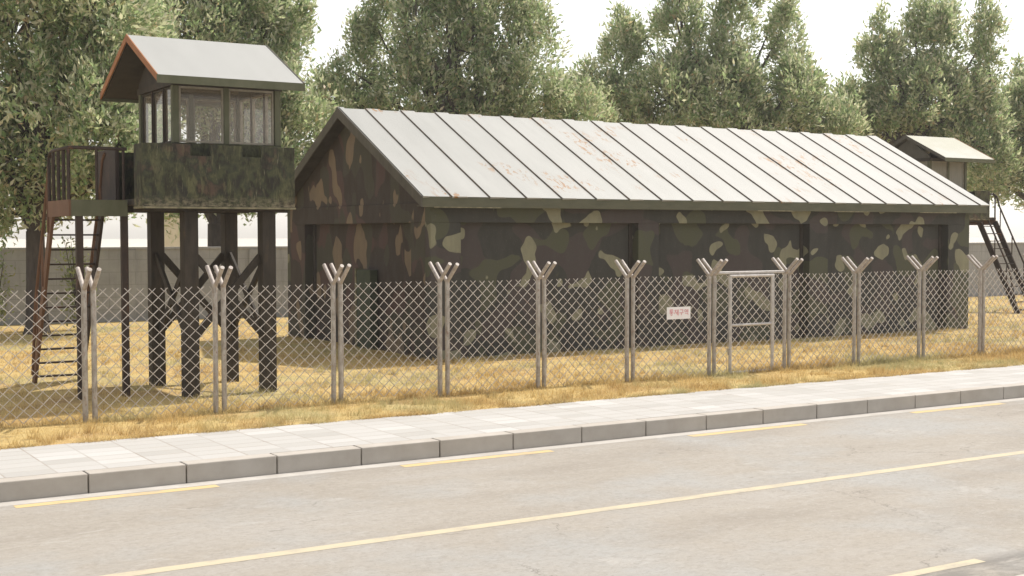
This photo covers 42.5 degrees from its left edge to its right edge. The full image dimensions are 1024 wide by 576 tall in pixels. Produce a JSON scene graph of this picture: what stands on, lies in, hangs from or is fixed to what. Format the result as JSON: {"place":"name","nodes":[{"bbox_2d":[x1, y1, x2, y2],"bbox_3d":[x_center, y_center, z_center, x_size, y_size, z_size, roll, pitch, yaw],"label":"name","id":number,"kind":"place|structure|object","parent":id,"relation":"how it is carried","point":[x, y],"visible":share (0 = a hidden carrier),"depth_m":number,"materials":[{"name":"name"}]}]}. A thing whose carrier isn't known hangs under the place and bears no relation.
{"place":"outdoors","nodes":[
{"label":"outdoors","id":0,"kind":"place"},
{"bbox_2d":[0,400,1023,575],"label":"road","id":1,"kind":"structure","parent":0,"point":[891,523],"depth_m":14.20,"materials":[{"name":"grey asphalt"}]},
{"bbox_2d":[87,441,439,492],"bbox_3d":[13.154,1.878,26.765,89.555,0.348,0.186,-2,3,-32],"label":"kerb bed","id":2,"kind":"object","parent":1,"relation":"on","point":[276,467],"depth_m":16.67,"materials":[{"name":"grey concrete"}]},
{"bbox_2d":[14,403,1003,507],"bbox_3d":[9.805,2.026,24.129,93.910,0.001,0.165,-2,3,-32],"label":"road marking","id":3,"kind":"object","parent":1,"relation":"on","point":[212,486],"visible":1,"depth_m":17.46,"materials":[{"name":"yellow paint"}]},
{"bbox_2d":[0,383,1023,501],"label":"kerb","id":4,"kind":"structure","parent":1,"relation":"on","point":[76,482],"depth_m":18.00,"materials":[{"name":"concrete"}]},
{"bbox_2d":[0,397,1023,506],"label":"gutter","id":5,"kind":"object","parent":1,"relation":"on","point":[48,499],"depth_m":17.85,"materials":[{"name":"concrete"}]},
{"bbox_2d":[101,451,1023,575],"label":"road marking","id":6,"kind":"object","parent":1,"relation":"on","point":[259,556],"depth_m":13.91,"materials":[{"name":"yellow paint"}]},
{"bbox_2d":[889,559,985,575],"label":"road marking","id":7,"kind":"object","parent":1,"relation":"on","point":[943,567],"visible":1,"depth_m":11.90,"materials":[{"name":"yellow paint"}]},
{"bbox_2d":[0,365,1023,478],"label":"sidewalk","id":8,"kind":"structure","parent":0,"point":[50,459],"depth_m":19.46,"materials":[{"name":"grey concrete"}]},
{"bbox_2d":[0,295,1023,449],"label":"lawn","id":9,"kind":"structure","parent":0,"point":[55,385],"depth_m":26.20,"materials":[{"name":"yellow plant"}]},
{"bbox_2d":[0,245,24,329],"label":"shrub","id":10,"kind":"object","parent":9,"relation":"on","point":[3,312],"visible":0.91,"depth_m":38.30,"materials":[{"name":"green plant"}]},
{"bbox_2d":[0,267,91,424],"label":"chain link fence","id":11,"kind":"object","parent":9,"relation":"on","point":[83,328],"visible":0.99,"depth_m":19.36,"materials":[{"name":"metal"}]},
{"bbox_2d":[54,225,98,327],"bbox_3d":[-12.848,-0.288,38.691,1.260,3.163,1.417,1,2,17],"label":"shrub","id":12,"kind":"object","parent":9,"relation":"on","point":[73,275],"visible":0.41,"depth_m":38.49,"materials":[{"name":"green plant"}]},
{"bbox_2d":[0,0,197,334],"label":"tree","id":13,"kind":"object","parent":9,"relation":"on","point":[40,117],"visible":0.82,"depth_m":35.71,"materials":[{"name":"green plant"}]},
{"bbox_2d":[84,265,224,418],"bbox_3d":[-5.428,0.876,20.098,1.945,2.421,0.765,-2,3,-32],"label":"chain link fence","id":14,"kind":"object","parent":9,"relation":"on","point":[94,320],"visible":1,"depth_m":20.07,"materials":[{"name":"metal"}]},
{"bbox_2d":[31,34,304,399],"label":"guard tower","id":15,"kind":"structure","parent":9,"relation":"on","point":[192,178],"depth_m":22.87,"materials":[{"name":"paint"}]},
{"bbox_2d":[142,93,150,142],"bbox_3d":[-6.506,-3.004,23.601,0.050,0.950,0.610,-2,3,-32],"label":"window","id":16,"kind":"structure","parent":15,"relation":"in","point":[144,96],"depth_m":23.83,"materials":[{"name":"grey metal"}]},
{"bbox_2d":[153,89,162,142],"bbox_3d":[-6.163,-2.982,23.048,0.050,0.950,0.610,-2,3,-32],"label":"window","id":17,"kind":"structure","parent":15,"relation":"in","point":[158,91],"depth_m":23.28,"materials":[{"name":"grey metal"}]},
{"bbox_2d":[146,96,188,142],"bbox_3d":[-6.322,-3.028,24.173,0.785,0.950,0.050,-2,3,-32],"label":"window","id":18,"kind":"structure","parent":15,"relation":"in","point":[187,99],"depth_m":24.33,"materials":[{"name":"grey metal"}]},
{"bbox_2d":[164,87,170,142],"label":"window","id":19,"kind":"structure","parent":15,"relation":"in","point":[168,88],"depth_m":22.73,"materials":[{"name":"grey metal"}]},
{"bbox_2d":[179,86,223,143],"bbox_3d":[-5.327,-2.963,22.567,0.785,0.950,0.050,-2,3,-32],"label":"window","id":20,"kind":"structure","parent":15,"relation":"in","point":[190,87],"depth_m":22.59,"materials":[{"name":"grey metal"}]},
{"bbox_2d":[194,98,236,141],"bbox_3d":[-5.561,-3.048,24.643,0.825,0.950,0.050,-2,3,-32],"label":"window","id":21,"kind":"structure","parent":15,"relation":"in","point":[197,99],"depth_m":24.67,"materials":[{"name":"grey metal"}]},
{"bbox_2d":[239,98,249,144],"bbox_3d":[-4.950,-3.045,24.563,0.050,0.950,0.610,-2,3,-32],"label":"window","id":22,"kind":"structure","parent":15,"relation":"in","point":[240,101],"depth_m":24.79,"materials":[{"name":"grey metal"}]},
{"bbox_2d":[229,89,273,145],"bbox_3d":[-4.566,-2.983,23.038,0.825,0.950,0.050,-2,3,-32],"label":"window","id":23,"kind":"structure","parent":15,"relation":"in","point":[241,90],"depth_m":23.11,"materials":[{"name":"grey metal"}]},
{"bbox_2d":[252,95,262,142],"bbox_3d":[-4.608,-3.023,24.011,0.050,0.950,0.610,-2,3,-32],"label":"window","id":24,"kind":"structure","parent":15,"relation":"in","point":[253,98],"depth_m":24.24,"materials":[{"name":"grey metal"}]},
{"bbox_2d":[265,93,270,145],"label":"window","id":25,"kind":"structure","parent":15,"relation":"in","point":[268,94],"depth_m":23.69,"materials":[{"name":"grey metal"}]},
{"bbox_2d":[164,213,179,246],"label":"cream building","id":26,"kind":"structure","parent":9,"relation":"on","point":[168,240],"depth_m":60.80,"materials":[{"name":"paint"}]},
{"bbox_2d":[109,0,339,246],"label":"tree","id":27,"kind":"object","parent":9,"relation":"on","point":[276,27],"visible":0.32,"depth_m":47.35,"materials":[{"name":"green plant"}]},
{"bbox_2d":[213,263,343,411],"bbox_3d":[-3.727,0.833,21.148,1.945,2.421,0.765,-2,3,-32],"label":"chain link fence","id":28,"kind":"object","parent":9,"relation":"on","point":[223,284],"visible":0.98,"depth_m":21.12,"materials":[{"name":"metal"}]},
{"bbox_2d":[329,262,451,402],"bbox_3d":[-2.034,0.780,22.212,1.945,2.421,0.765,-2,3,-32],"label":"chain link fence","id":29,"kind":"object","parent":9,"relation":"on","point":[341,367],"visible":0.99,"depth_m":22.18,"materials":[{"name":"metal"}]},
{"bbox_2d":[304,0,621,138],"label":"tree","id":30,"kind":"object","parent":9,"relation":"on","point":[506,74],"visible":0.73,"depth_m":53.12,"materials":[{"name":"green plant"}]},
{"bbox_2d":[435,261,550,395],"bbox_3d":[-0.324,0.744,23.248,1.945,2.421,0.765,-2,3,-32],"label":"chain link fence","id":31,"kind":"object","parent":9,"relation":"on","point":[448,328],"visible":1,"depth_m":23.20,"materials":[{"name":"metal"}]},
{"bbox_2d":[0,242,1023,324],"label":"perimeter wall","id":32,"kind":"structure","parent":9,"relation":"on","point":[109,265],"depth_m":42.35,"materials":[{"name":"concrete"}]},
{"bbox_2d":[532,260,639,387],"bbox_3d":[1.372,0.700,24.307,1.945,2.421,0.765,-2,3,-32],"label":"chain link fence","id":33,"kind":"object","parent":9,"relation":"on","point":[545,325],"visible":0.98,"depth_m":24.28,"materials":[{"name":"metal"}]},
{"bbox_2d":[276,107,989,359],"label":"barracks","id":34,"kind":"structure","parent":9,"relation":"on","point":[403,197],"depth_m":32.94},
{"bbox_2d":[355,268,377,349],"bbox_3d":[-3.540,0.513,31.973,0.225,1.970,0.810,-2,3,-32],"label":"door","id":35,"kind":"structure","parent":34,"relation":"in","point":[362,276],"depth_m":31.75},
{"bbox_2d":[620,258,722,380],"bbox_3d":[3.076,0.656,25.353,1.945,2.421,0.765,-2,3,-32],"label":"chain link fence","id":36,"kind":"object","parent":9,"relation":"on","point":[708,303],"visible":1,"depth_m":25.33,"materials":[{"name":"metal"}]},
{"bbox_2d":[667,306,690,319],"bbox_3d":[3.214,0.481,25.390,0.580,0.235,0.012,-2,3,-32],"label":"warning sign","id":37,"kind":"object","parent":36,"relation":"attached to","point":[678,312],"visible":1,"depth_m":25.38,"materials":[{"name":"white metal"}]},
{"bbox_2d":[555,0,874,135],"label":"tree","id":38,"kind":"object","parent":9,"relation":"on","point":[687,79],"visible":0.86,"depth_m":59.91,"materials":[{"name":"green plant"}]},
{"bbox_2d":[701,257,798,373],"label":"fence gate","id":39,"kind":"structure","parent":9,"relation":"on","point":[738,274],"depth_m":26.39,"materials":[{"name":"metal"}]},
{"bbox_2d":[776,257,868,368],"bbox_3d":[6.470,0.571,27.469,1.945,2.421,0.765,-2,3,-32],"label":"chain link fence","id":40,"kind":"object","parent":9,"relation":"on","point":[853,302],"visible":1,"depth_m":27.45,"materials":[{"name":"metal"}]},
{"bbox_2d":[846,255,933,365],"bbox_3d":[8.172,0.518,28.517,1.945,2.421,0.765,-2,3,-32],"label":"chain link fence","id":41,"kind":"object","parent":9,"relation":"on","point":[918,299],"visible":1,"depth_m":28.49,"materials":[{"name":"metal"}]},
{"bbox_2d":[825,0,1023,207],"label":"tree","id":42,"kind":"object","parent":9,"relation":"on","point":[965,106],"visible":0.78,"depth_m":63.35,"materials":[{"name":"green plant"}]},
{"bbox_2d":[910,255,994,359],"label":"chain link fence","id":43,"kind":"object","parent":9,"relation":"on","point":[979,281],"visible":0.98,"depth_m":29.55,"materials":[{"name":"metal"}]},
{"bbox_2d":[892,135,1023,313],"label":"guard tower","id":44,"kind":"structure","parent":9,"relation":"on","point":[948,158],"depth_m":46.48,"materials":[{"name":"metal"}]},
{"bbox_2d":[932,161,946,178],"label":"window","id":45,"kind":"structure","parent":44,"relation":"in","point":[940,167],"depth_m":46.07,"materials":[{"name":"grey glass"}]},
{"bbox_2d":[949,162,963,188],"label":"window","id":46,"kind":"structure","parent":44,"relation":"in","point":[956,175],"depth_m":46.54,"materials":[{"name":"grey glass"}]},
{"bbox_2d":[967,51,1023,212],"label":"tree","id":47,"kind":"object","parent":9,"relation":"on","point":[1015,89],"visible":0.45,"depth_m":65.86,"materials":[{"name":"green plant"}]},
{"bbox_2d":[970,254,1023,353],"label":"chain link fence","id":48,"kind":"object","parent":9,"relation":"on","point":[983,322],"visible":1,"depth_m":30.35,"materials":[{"name":"metal"}]},
{"bbox_2d":[0,237,1023,247],"bbox_3d":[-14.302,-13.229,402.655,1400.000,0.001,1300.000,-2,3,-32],"label":"ground","id":49,"kind":"structure","parent":0,"point":[20,243],"depth_m":536.05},
{"bbox_2d":[0,0,1023,238],"label":"sky","id":50,"kind":"structure","parent":0,"point":[831,25],"materials":[{"name":"white"}]}
]}

